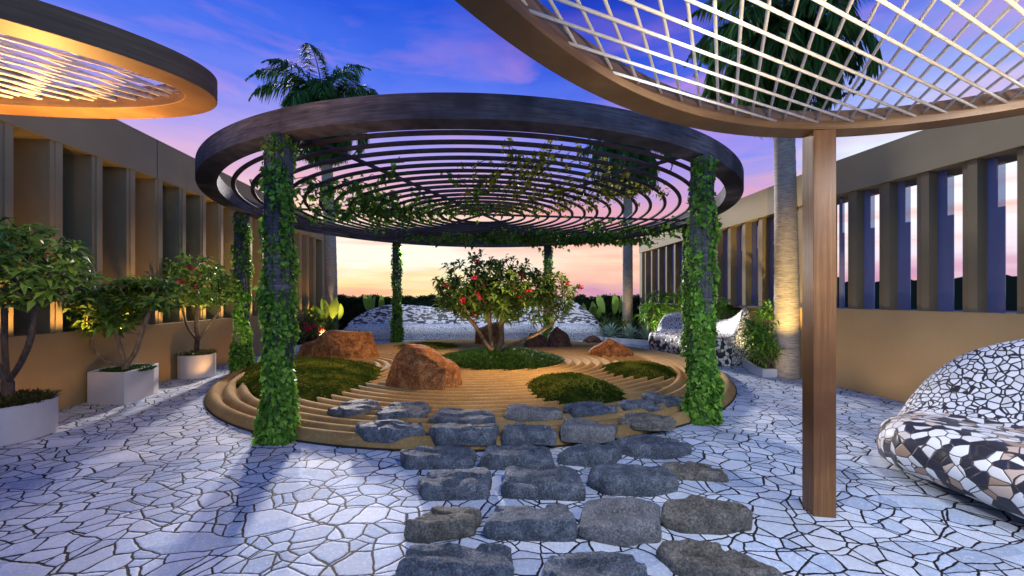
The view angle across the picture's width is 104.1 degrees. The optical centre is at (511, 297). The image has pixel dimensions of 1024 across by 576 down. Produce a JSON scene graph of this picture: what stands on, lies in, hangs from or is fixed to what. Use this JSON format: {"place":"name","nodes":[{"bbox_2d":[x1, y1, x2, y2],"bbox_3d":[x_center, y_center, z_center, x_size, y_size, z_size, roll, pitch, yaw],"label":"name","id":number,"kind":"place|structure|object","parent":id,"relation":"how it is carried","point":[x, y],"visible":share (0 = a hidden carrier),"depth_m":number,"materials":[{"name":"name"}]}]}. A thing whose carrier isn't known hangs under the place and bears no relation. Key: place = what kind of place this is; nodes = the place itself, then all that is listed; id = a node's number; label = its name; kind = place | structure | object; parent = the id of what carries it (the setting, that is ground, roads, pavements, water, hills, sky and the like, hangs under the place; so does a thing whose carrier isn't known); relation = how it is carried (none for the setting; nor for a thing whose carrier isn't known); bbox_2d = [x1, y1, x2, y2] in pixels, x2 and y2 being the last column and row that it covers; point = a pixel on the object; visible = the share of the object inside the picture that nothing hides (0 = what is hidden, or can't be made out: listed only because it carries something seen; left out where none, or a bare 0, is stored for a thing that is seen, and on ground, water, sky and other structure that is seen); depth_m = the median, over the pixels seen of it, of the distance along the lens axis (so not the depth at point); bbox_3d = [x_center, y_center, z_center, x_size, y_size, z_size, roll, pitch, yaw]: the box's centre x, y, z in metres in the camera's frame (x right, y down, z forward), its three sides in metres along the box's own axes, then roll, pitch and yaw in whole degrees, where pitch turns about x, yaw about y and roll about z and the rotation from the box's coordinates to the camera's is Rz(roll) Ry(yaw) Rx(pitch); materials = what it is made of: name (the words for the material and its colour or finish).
{"place":"outdoors","nodes":[
{"label":"outdoors","id":0,"kind":"place"},
{"bbox_2d":[0,387,64,407],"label":"planter grass","id":1,"kind":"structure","parent":0,"point":[23,397],"depth_m":4.57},
{"bbox_2d":[0,216,108,397],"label":"potted tree","id":2,"kind":"object","parent":1,"relation":"on","point":[51,278],"visible":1,"depth_m":4.52,"materials":[{"name":"green plant"}]},
{"bbox_2d":[98,364,156,371],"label":"planter grass","id":3,"kind":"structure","parent":0,"point":[132,367],"depth_m":6.30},
{"bbox_2d":[62,274,185,369],"bbox_3d":[-5.903,0.398,6.081,1.615,1.505,1.001,0,0,0],"label":"potted tree","id":4,"kind":"object","parent":3,"relation":"on","point":[107,317],"visible":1,"depth_m":5.97,"materials":[{"name":"green plant"}]},
{"bbox_2d":[176,348,218,356],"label":"planter grass","id":5,"kind":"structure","parent":0,"point":[190,352],"depth_m":7.92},
{"bbox_2d":[147,251,242,351],"bbox_3d":[-6.286,0.122,7.957,1.755,1.997,1.450,0,0,0],"label":"potted tree","id":6,"kind":"object","parent":5,"relation":"on","point":[195,294],"visible":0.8,"depth_m":7.79,"materials":[{"name":"green plant"}]},
{"bbox_2d":[295,322,313,342],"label":"flowering shrub","id":7,"kind":"object","parent":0,"point":[303,337],"visible":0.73,"depth_m":12.67,"materials":[{"name":"red plant"}]},
{"bbox_2d":[363,294,384,310],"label":"paddle plant","id":8,"kind":"object","parent":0,"point":[369,302],"visible":0.56,"depth_m":16.24,"materials":[{"name":"green plant"}]},
{"bbox_2d":[0,336,1023,575],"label":"paving","id":9,"kind":"structure","parent":0,"point":[173,477],"depth_m":3.11,"materials":[{"name":"stone"}]},
{"bbox_2d":[0,396,57,446],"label":"planter","id":10,"kind":"object","parent":9,"relation":"on","point":[25,422],"visible":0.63,"depth_m":4.43,"materials":[{"name":"concrete"}]},
{"bbox_2d":[87,363,158,404],"bbox_3d":[-6.121,1.360,6.380,0.705,0.480,0.875,0,0,0],"label":"planter","id":11,"kind":"object","parent":9,"relation":"on","point":[116,388],"visible":0.91,"depth_m":5.97,"materials":[{"name":"concrete"}]},
{"bbox_2d":[0,61,324,409],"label":"finned wall","id":12,"kind":"structure","parent":9,"relation":"on","point":[121,199],"depth_m":6.78,"materials":[{"name":"beige concrete"}]},
{"bbox_2d":[0,0,217,118],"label":"oval canopy","id":13,"kind":"object","parent":12,"relation":"attached to","point":[189,87],"visible":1,"depth_m":2.25,"materials":[{"name":"brown wood"}]},
{"bbox_2d":[177,353,215,379],"bbox_3d":[-6.350,1.370,8.050,0.620,0.460,0.620,0,0,0],"label":"planter","id":14,"kind":"object","parent":9,"relation":"on","point":[196,367],"visible":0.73,"depth_m":7.80,"materials":[{"name":"concrete"}]},
{"bbox_2d":[400,445,476,469],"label":"stepping stone","id":15,"kind":"object","parent":9,"relation":"on","point":[421,457],"visible":0.99,"depth_m":3.74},
{"bbox_2d":[404,505,481,543],"bbox_3d":[-0.462,1.546,2.745,0.496,0.175,0.330,0,0,0],"label":"stepping stone","id":16,"kind":"object","parent":9,"relation":"on","point":[437,523],"visible":0.98,"depth_m":2.64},
{"bbox_2d":[416,467,491,500],"bbox_3d":[-0.478,1.542,3.312,0.627,0.189,0.381,0,0,0],"label":"stepping stone","id":17,"kind":"object","parent":9,"relation":"on","point":[452,485],"visible":0.99,"depth_m":3.19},
{"bbox_2d":[395,542,514,575],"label":"stepping stone","id":18,"kind":"object","parent":9,"relation":"on","point":[453,559],"visible":1,"depth_m":2.26,"materials":[{"name":"stone"}]},
{"bbox_2d":[195,92,743,437],"bbox_3d":[-0.670,-0.233,9.240,10.447,3.665,10.440,0,0,0],"label":"pergola","id":19,"kind":"object","parent":9,"relation":"on","point":[421,114],"visible":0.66,"depth_m":5.04,"materials":[{"name":"brown wood"}]},
{"bbox_2d":[227,213,255,373],"bbox_3d":[-5.758,-0.054,8.544,0.498,3.468,0.481,0,0,0],"label":"climbing ivy","id":20,"kind":"object","parent":19,"relation":"attached to","point":[234,365],"visible":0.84,"depth_m":8.41,"materials":[{"name":"green plant"}]},
{"bbox_2d":[251,132,301,446],"bbox_3d":[-2.628,-0.074,4.480,0.502,3.472,0.461,0,0,0],"label":"climbing ivy","id":21,"kind":"object","parent":19,"relation":"attached to","point":[279,372],"visible":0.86,"depth_m":4.35,"materials":[{"name":"green plant"}]},
{"bbox_2d":[388,243,404,342],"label":"climbing ivy","id":22,"kind":"object","parent":19,"relation":"attached to","point":[400,333],"visible":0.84,"depth_m":13.18,"materials":[{"name":"green plant"}]},
{"bbox_2d":[249,156,551,234],"bbox_3d":[-2.589,-1.833,7.942,5.639,0.538,4.368,0,0,31],"label":"roof vine","id":23,"kind":"object","parent":19,"relation":"on","point":[383,203],"visible":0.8,"depth_m":7.85,"materials":[{"name":"green plant"}]},
{"bbox_2d":[380,215,681,253],"bbox_3d":[0.896,-1.822,12.371,9.606,0.582,4.672,0,0,22],"label":"roof vine","id":24,"kind":"object","parent":19,"relation":"attached to","point":[537,237],"visible":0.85,"depth_m":11.85,"materials":[{"name":"green plant"}]},
{"bbox_2d":[541,247,553,338],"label":"climbing ivy","id":25,"kind":"object","parent":19,"relation":"attached to","point":[546,322],"visible":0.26,"depth_m":13.89,"materials":[{"name":"green plant"}]},
{"bbox_2d":[458,138,669,220],"bbox_3d":[0.489,-1.849,6.929,3.633,0.513,4.025,0,0,36],"label":"roof vine","id":26,"kind":"object","parent":19,"relation":"on","point":[528,173],"visible":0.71,"depth_m":6.53,"materials":[{"name":"green plant"}]},
{"bbox_2d":[679,225,689,356],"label":"climbing ivy","id":27,"kind":"object","parent":19,"relation":"attached to","point":[685,334],"visible":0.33,"depth_m":9.90,"materials":[{"name":"green plant"}]},
{"bbox_2d":[680,155,725,425],"bbox_3d":[2.447,-0.062,5.157,0.510,3.466,0.494,0,0,0],"label":"climbing ivy","id":28,"kind":"object","parent":19,"relation":"attached to","point":[715,387],"visible":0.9,"depth_m":5.03,"materials":[{"name":"green plant"}]},
{"bbox_2d":[205,339,735,449],"bbox_3d":[-0.670,1.536,9.240,10.208,0.147,10.208,0,0,0],"label":"sand garden","id":29,"kind":"object","parent":9,"relation":"on","point":[496,392],"visible":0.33,"depth_m":6.04,"materials":[{"name":"sand"}]},
{"bbox_2d":[235,356,383,403],"bbox_3d":[-4.029,1.411,8.000,5.031,0.378,2.686,0,0,45],"label":"moss mound","id":30,"kind":"object","parent":29,"relation":"on","point":[324,377],"visible":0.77,"depth_m":6.91,"materials":[{"name":"plant"}]},
{"bbox_2d":[297,330,379,358],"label":"boulder","id":31,"kind":"object","parent":29,"relation":"on","point":[344,344],"visible":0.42,"depth_m":9.72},
{"bbox_2d":[327,399,380,417],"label":"stepping stone","id":32,"kind":"object","parent":29,"relation":"on","point":[355,407],"visible":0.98,"depth_m":5.14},
{"bbox_2d":[355,419,424,442],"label":"stepping stone","id":33,"kind":"object","parent":29,"relation":"on","point":[388,431],"visible":0.99,"depth_m":4.25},
{"bbox_2d":[376,401,431,419],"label":"stepping stone","id":34,"kind":"object","parent":29,"relation":"on","point":[407,409],"visible":0.97,"depth_m":5.00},
{"bbox_2d":[385,343,461,390],"bbox_3d":[-1.495,1.224,6.814,1.304,0.889,0.952,0,0,0],"label":"boulder","id":35,"kind":"object","parent":29,"relation":"on","point":[418,366],"visible":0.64,"depth_m":6.49,"materials":[{"name":"stone"}]},
{"bbox_2d":[393,341,463,350],"bbox_3d":[-2.506,1.493,11.987,2.700,0.214,3.029,0,0,0],"label":"moss mound","id":36,"kind":"object","parent":29,"relation":"on","point":[437,346],"visible":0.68,"depth_m":11.97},
{"bbox_2d":[429,407,495,423],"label":"stepping stone","id":37,"kind":"object","parent":29,"relation":"on","point":[444,415],"visible":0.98,"depth_m":4.76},
{"bbox_2d":[429,423,499,445],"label":"stepping stone","id":38,"kind":"object","parent":29,"relation":"on","point":[450,434],"visible":1,"depth_m":4.13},
{"bbox_2d":[475,322,503,343],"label":"boulder","id":39,"kind":"object","parent":29,"relation":"on","point":[495,328],"visible":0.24,"depth_m":12.63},
{"bbox_2d":[502,423,556,445],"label":"stepping stone","id":40,"kind":"object","parent":29,"relation":"on","point":[518,434],"visible":1,"depth_m":4.15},
{"bbox_2d":[504,403,562,421],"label":"stepping stone","id":41,"kind":"object","parent":29,"relation":"on","point":[516,412],"visible":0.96,"depth_m":4.83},
{"bbox_2d":[523,333,547,346],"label":"boulder","id":42,"kind":"object","parent":29,"relation":"on","point":[539,340],"visible":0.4,"depth_m":11.82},
{"bbox_2d":[547,326,571,346],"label":"boulder","id":43,"kind":"object","parent":29,"relation":"on","point":[558,337],"visible":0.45,"depth_m":11.90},
{"bbox_2d":[525,372,626,404],"bbox_3d":[1.007,1.421,6.561,1.638,0.358,2.178,0,0,0],"label":"moss mound","id":44,"kind":"object","parent":29,"relation":"on","point":[566,387],"visible":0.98,"depth_m":5.99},
{"bbox_2d":[559,417,617,443],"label":"stepping stone","id":45,"kind":"object","parent":29,"relation":"on","point":[577,430],"visible":1,"depth_m":4.22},
{"bbox_2d":[564,401,617,417],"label":"stepping stone","id":46,"kind":"object","parent":29,"relation":"on","point":[583,409],"visible":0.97,"depth_m":5.06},
{"bbox_2d":[583,335,601,342],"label":"boulder","id":47,"kind":"object","parent":29,"relation":"on","point":[592,339],"visible":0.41,"depth_m":13.10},
{"bbox_2d":[588,338,633,356],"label":"boulder","id":48,"kind":"object","parent":29,"relation":"on","point":[608,347],"visible":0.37,"depth_m":10.05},
{"bbox_2d":[599,360,676,380],"bbox_3d":[2.581,1.465,8.219,1.696,0.270,2.033,0,0,0],"label":"moss mound","id":49,"kind":"object","parent":29,"relation":"on","point":[649,370],"visible":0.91,"depth_m":7.77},
{"bbox_2d":[617,399,662,411],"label":"stepping stone","id":50,"kind":"object","parent":29,"relation":"on","point":[646,405],"visible":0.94,"depth_m":5.32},
{"bbox_2d":[619,412,676,430],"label":"stepping stone","id":51,"kind":"object","parent":29,"relation":"on","point":[644,421],"visible":0.98,"depth_m":4.61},
{"bbox_2d":[642,392,687,409],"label":"stepping stone","id":52,"kind":"object","parent":29,"relation":"on","point":[668,401],"visible":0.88,"depth_m":5.64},
{"bbox_2d":[204,381,736,451],"bbox_3d":[-0.670,1.595,9.240,10.236,0.030,10.236,0,0,0],"label":"garden edging","id":53,"kind":"object","parent":9,"relation":"on","point":[369,448],"visible":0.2,"depth_m":4.34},
{"bbox_2d":[343,298,603,339],"bbox_3d":[-1.498,0.817,15.294,9.988,1.570,1.174,0,0,0],"label":"mosaic bench","id":54,"kind":"object","parent":9,"relation":"on","point":[426,323],"visible":0.56,"depth_m":14.94,"materials":[{"name":"tile"}]},
{"bbox_2d":[338,293,640,332],"bbox_3d":[-1.299,0.705,16.799,14.747,1.791,0.989,0,0,0],"label":"clipped hedge","id":55,"kind":"object","parent":9,"relation":"on","point":[353,307],"visible":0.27,"depth_m":16.60,"materials":[{"name":"green plant"}]},
{"bbox_2d":[480,444,555,470],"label":"stepping stone","id":56,"kind":"object","parent":9,"relation":"on","point":[504,457],"visible":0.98,"depth_m":3.70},
{"bbox_2d":[483,503,577,541],"bbox_3d":[0.125,1.542,2.756,0.634,0.189,0.303,0,0,0],"label":"stepping stone","id":57,"kind":"object","parent":9,"relation":"on","point":[556,522],"visible":0.98,"depth_m":2.63,"materials":[{"name":"stone"}]},
{"bbox_2d":[501,466,585,500],"bbox_3d":[0.248,1.548,3.320,0.680,0.170,0.402,0,0,0],"label":"stepping stone","id":58,"kind":"object","parent":9,"relation":"on","point":[561,483],"visible":1,"depth_m":3.17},
{"bbox_2d":[557,443,621,466],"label":"stepping stone","id":59,"kind":"object","parent":9,"relation":"on","point":[587,455],"visible":0.98,"depth_m":3.80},
{"bbox_2d":[541,551,647,575],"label":"stepping stone","id":60,"kind":"object","parent":9,"relation":"on","point":[599,563],"visible":1,"depth_m":2.27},
{"bbox_2d":[578,497,661,547],"bbox_3d":[0.748,1.541,2.759,0.538,0.188,0.430,0,0,19],"label":"stepping stone","id":61,"kind":"object","parent":9,"relation":"on","point":[623,522],"visible":0.98,"depth_m":2.63,"materials":[{"name":"stone"}]},
{"bbox_2d":[597,336,647,344],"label":"planting kerb","id":62,"kind":"structure","parent":9,"relation":"on","point":[630,341],"depth_m":13.72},
{"bbox_2d":[588,463,678,496],"bbox_3d":[1.020,1.543,3.386,0.762,0.182,0.401,0,0,0],"label":"stepping stone","id":63,"kind":"object","parent":9,"relation":"on","point":[619,479],"visible":0.97,"depth_m":3.26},
{"bbox_2d":[614,434,692,459],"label":"stepping stone","id":64,"kind":"object","parent":9,"relation":"on","point":[648,446],"visible":0.98,"depth_m":4.00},
{"bbox_2d":[603,332,772,368],"bbox_3d":[5.183,1.460,12.793,2.796,0.001,9.292,0,0,-15],"label":"bed","id":65,"kind":"object","parent":9,"relation":"on","point":[753,361],"visible":0.18,"depth_m":14.12,"materials":[{"name":"soil"}]},
{"bbox_2d":[582,301,601,318],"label":"paddle plant","id":66,"kind":"object","parent":65,"relation":"on","point":[593,309],"visible":0.52,"depth_m":15.91,"materials":[{"name":"green plant"}]},
{"bbox_2d":[595,311,616,334],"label":"shrub","id":67,"kind":"object","parent":65,"relation":"on","point":[603,318],"visible":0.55,"depth_m":15.62,"materials":[{"name":"green plant"}]},
{"bbox_2d":[596,293,621,326],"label":"paddle plant","id":68,"kind":"object","parent":65,"relation":"on","point":[616,303],"visible":0.72,"depth_m":15.85,"materials":[{"name":"green plant"}]},
{"bbox_2d":[595,322,622,336],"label":"agave","id":69,"kind":"object","parent":65,"relation":"on","point":[609,330],"visible":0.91,"depth_m":14.39,"materials":[{"name":"plant"}]},
{"bbox_2d":[601,316,625,333],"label":"shrub","id":70,"kind":"object","parent":65,"relation":"on","point":[606,321],"visible":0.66,"depth_m":14.90,"materials":[{"name":"green plant"}]},
{"bbox_2d":[614,316,638,335],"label":"shrub","id":71,"kind":"object","parent":65,"relation":"on","point":[625,324],"visible":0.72,"depth_m":14.77,"materials":[{"name":"green plant"}]},
{"bbox_2d":[580,138,672,335],"bbox_3d":[4.535,-2.657,15.209,3.764,8.514,3.753,0,0,0],"label":"palm tree","id":72,"kind":"object","parent":65,"relation":"on","point":[627,288],"visible":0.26,"depth_m":15.02,"materials":[{"name":"green plant"}]},
{"bbox_2d":[616,321,641,338],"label":"agave","id":73,"kind":"object","parent":65,"relation":"on","point":[629,330],"visible":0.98,"depth_m":13.95,"materials":[{"name":"plant"}]},
{"bbox_2d":[634,324,652,339],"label":"agave","id":74,"kind":"object","parent":65,"relation":"on","point":[646,331],"visible":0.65,"depth_m":13.58,"materials":[{"name":"plant"}]},
{"bbox_2d":[633,290,677,330],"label":"leafy shrub","id":75,"kind":"object","parent":65,"relation":"on","point":[652,308],"visible":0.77,"depth_m":13.25,"materials":[{"name":"green plant"}]},
{"bbox_2d":[661,289,681,317],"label":"leafy shrub","id":76,"kind":"object","parent":65,"relation":"on","point":[676,295],"visible":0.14,"depth_m":12.73,"materials":[{"name":"green plant"}]},
{"bbox_2d":[715,297,738,318],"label":"leafy shrub","id":77,"kind":"object","parent":65,"relation":"on","point":[729,310],"visible":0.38,"depth_m":10.46,"materials":[{"name":"green plant"}]},
{"bbox_2d":[734,299,780,367],"bbox_3d":[5.265,0.746,8.299,1.162,1.459,1.044,0,0,0],"label":"leafy shrub","id":78,"kind":"object","parent":65,"relation":"on","point":[762,329],"visible":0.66,"depth_m":8.24,"materials":[{"name":"green plant"}]},
{"bbox_2d":[743,336,786,369],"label":"leafy shrub","id":79,"kind":"object","parent":65,"relation":"on","point":[754,354],"visible":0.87,"depth_m":8.04,"materials":[{"name":"green plant"}]},
{"bbox_2d":[662,461,728,482],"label":"stepping stone","id":80,"kind":"object","parent":9,"relation":"on","point":[691,471],"visible":0.93,"depth_m":3.50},
{"bbox_2d":[648,307,750,365],"bbox_3d":[4.811,0.921,10.737,1.244,1.364,3.071,0,0,-13],"label":"mosaic bench","id":81,"kind":"object","parent":9,"relation":"on","point":[665,336],"visible":0.52,"depth_m":9.74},
{"bbox_2d":[661,495,752,534],"bbox_3d":[1.363,1.540,2.810,0.634,0.194,0.255,0,0,0],"label":"stepping stone","id":82,"kind":"object","parent":9,"relation":"on","point":[695,514],"visible":0.99,"depth_m":2.74,"materials":[{"name":"stone"}]},
{"bbox_2d":[656,539,782,575],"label":"stepping stone","id":83,"kind":"object","parent":9,"relation":"on","point":[687,557],"visible":0.99,"depth_m":2.27,"materials":[{"name":"stone"}]},
{"bbox_2d":[455,0,1023,517],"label":"oval canopy","id":84,"kind":"object","parent":9,"relation":"on","point":[541,34],"visible":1,"depth_m":2.58,"materials":[{"name":"brown wood"}]},
{"bbox_2d":[742,359,776,377],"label":"planting kerb","id":85,"kind":"structure","parent":9,"relation":"on","point":[748,365],"depth_m":8.09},
{"bbox_2d":[681,0,884,379],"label":"palm tree","id":86,"kind":"object","parent":9,"relation":"on","point":[786,309],"visible":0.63,"depth_m":7.81,"materials":[{"name":"green plant"}]},
{"bbox_2d":[639,115,1023,402],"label":"finned wall","id":87,"kind":"structure","parent":9,"relation":"on","point":[894,346],"depth_m":6.18,"materials":[{"name":"paint"}]},
{"bbox_2d":[671,245,673,302],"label":"window pane","id":88,"kind":"structure","parent":87,"relation":"in","point":[672,246],"depth_m":13.94,"materials":[{"name":"blue glass"}]},
{"bbox_2d":[723,229,727,304],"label":"window pane","id":89,"kind":"structure","parent":87,"relation":"in","point":[725,232],"depth_m":10.81,"materials":[{"name":"blue glass"}]},
{"bbox_2d":[736,225,741,304],"bbox_3d":[5.819,-0.811,10.162,0.012,2.020,0.330,0,0,-3],"label":"window pane","id":90,"kind":"structure","parent":87,"relation":"in","point":[739,228],"depth_m":10.20,"materials":[{"name":"blue glass"}]},
{"bbox_2d":[752,221,757,305],"bbox_3d":[5.853,-0.811,9.563,0.012,2.020,0.330,0,0,-3],"label":"window pane","id":91,"kind":"structure","parent":87,"relation":"in","point":[754,224],"depth_m":9.62,"materials":[{"name":"blue glass"}]},
{"bbox_2d":[769,216,773,305],"bbox_3d":[5.886,-0.811,8.964,0.012,2.020,0.330,0,0,-3],"label":"window pane","id":92,"kind":"structure","parent":87,"relation":"in","point":[771,219],"depth_m":9.04,"materials":[{"name":"blue glass"}]},
{"bbox_2d":[839,197,844,307],"bbox_3d":[5.985,-0.811,7.243,0.012,2.020,0.095,0,0,-8],"label":"window pane","id":93,"kind":"structure","parent":87,"relation":"in","point":[841,235],"depth_m":7.25,"materials":[{"name":"blue glass"}]},
{"bbox_2d":[864,189,874,308],"bbox_3d":[6.055,-0.811,6.763,0.012,2.020,0.165,0,0,-8],"label":"window pane","id":94,"kind":"structure","parent":87,"relation":"in","point":[869,233],"depth_m":6.78,"materials":[{"name":"blue glass"}]},
{"bbox_2d":[898,180,910,309],"bbox_3d":[6.132,-0.811,6.244,0.012,2.020,0.175,0,0,-8],"label":"window pane","id":95,"kind":"structure","parent":87,"relation":"in","point":[904,228],"depth_m":6.25,"materials":[{"name":"blue glass"}]},
{"bbox_2d":[938,170,953,310],"bbox_3d":[6.209,-0.811,5.714,0.012,2.020,0.185,0,0,-8],"label":"window pane","id":96,"kind":"structure","parent":87,"relation":"in","point":[945,221],"depth_m":5.72,"materials":[{"name":"blue glass"}]},
{"bbox_2d":[987,157,1005,312],"bbox_3d":[6.287,-0.811,5.185,0.012,2.020,0.175,0,0,-8],"label":"window pane","id":97,"kind":"structure","parent":87,"relation":"in","point":[996,216],"depth_m":5.19,"materials":[{"name":"blue glass"}]},
{"bbox_2d":[876,339,1023,518],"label":"mosaic bench","id":98,"kind":"object","parent":9,"relation":"on","point":[956,424],"visible":1,"depth_m":3.41,"materials":[{"name":"tile"}]},
{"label":"island soil","id":99,"kind":"structure","parent":9,"relation":"on","visible":0},
{"bbox_2d":[441,347,564,370],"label":"grass island","id":100,"kind":"structure","parent":99,"relation":"on","point":[509,358],"depth_m":8.66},
{"bbox_2d":[431,249,583,351],"bbox_3d":[-0.090,0.182,9.236,3.466,2.636,1.966,0,0,0],"label":"flowering tree","id":101,"kind":"object","parent":99,"relation":"on","point":[484,290],"visible":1,"depth_m":8.92,"materials":[{"name":"green plant"}]},
{"bbox_2d":[0,0,1023,297],"label":"sky","id":102,"kind":"structure","parent":0,"point":[408,46],"materials":[{"name":"blue"}]},
{"bbox_2d":[875,308,1016,312],"bbox_3d":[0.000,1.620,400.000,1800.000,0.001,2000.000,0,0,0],"label":"ground","id":103,"kind":"structure","parent":0,"point":[1011,311],"depth_m":48.70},
{"bbox_2d":[837,275,1016,309],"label":"distant woods","id":104,"kind":"object","parent":103,"relation":"on","point":[1011,292],"visible":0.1,"depth_m":53.40,"materials":[{"name":"green plant"}]},
{"label":"left bed","id":105,"kind":"structure","parent":0,"visible":0},
{"bbox_2d":[302,303,317,325],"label":"paddle plant","id":106,"kind":"object","parent":105,"relation":"on","point":[304,308],"visible":0.37,"depth_m":14.08,"materials":[{"name":"green plant"}]},
{"bbox_2d":[297,310,325,340],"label":"shrub","id":107,"kind":"object","parent":105,"relation":"on","point":[315,321],"visible":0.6,"depth_m":13.43,"materials":[{"name":"green plant"}]},
{"bbox_2d":[245,43,378,329],"bbox_3d":[-6.943,-3.358,14.521,4.303,9.917,4.086,0,0,17],"label":"palm tree","id":108,"kind":"object","parent":105,"relation":"on","point":[310,90],"visible":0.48,"depth_m":14.01,"materials":[{"name":"green plant"}]},
{"bbox_2d":[307,322,324,340],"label":"flowering shrub","id":109,"kind":"object","parent":105,"relation":"on","point":[318,332],"visible":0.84,"depth_m":12.93,"materials":[{"name":"red plant"}]},
{"bbox_2d":[312,312,339,332],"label":"shrub","id":110,"kind":"object","parent":105,"relation":"on","point":[326,326],"visible":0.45,"depth_m":14.07,"materials":[{"name":"green plant"}]},
{"bbox_2d":[314,297,343,330],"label":"paddle plant","id":111,"kind":"object","parent":105,"relation":"in","point":[334,308],"visible":0.88,"depth_m":13.97,"materials":[{"name":"green plant"}]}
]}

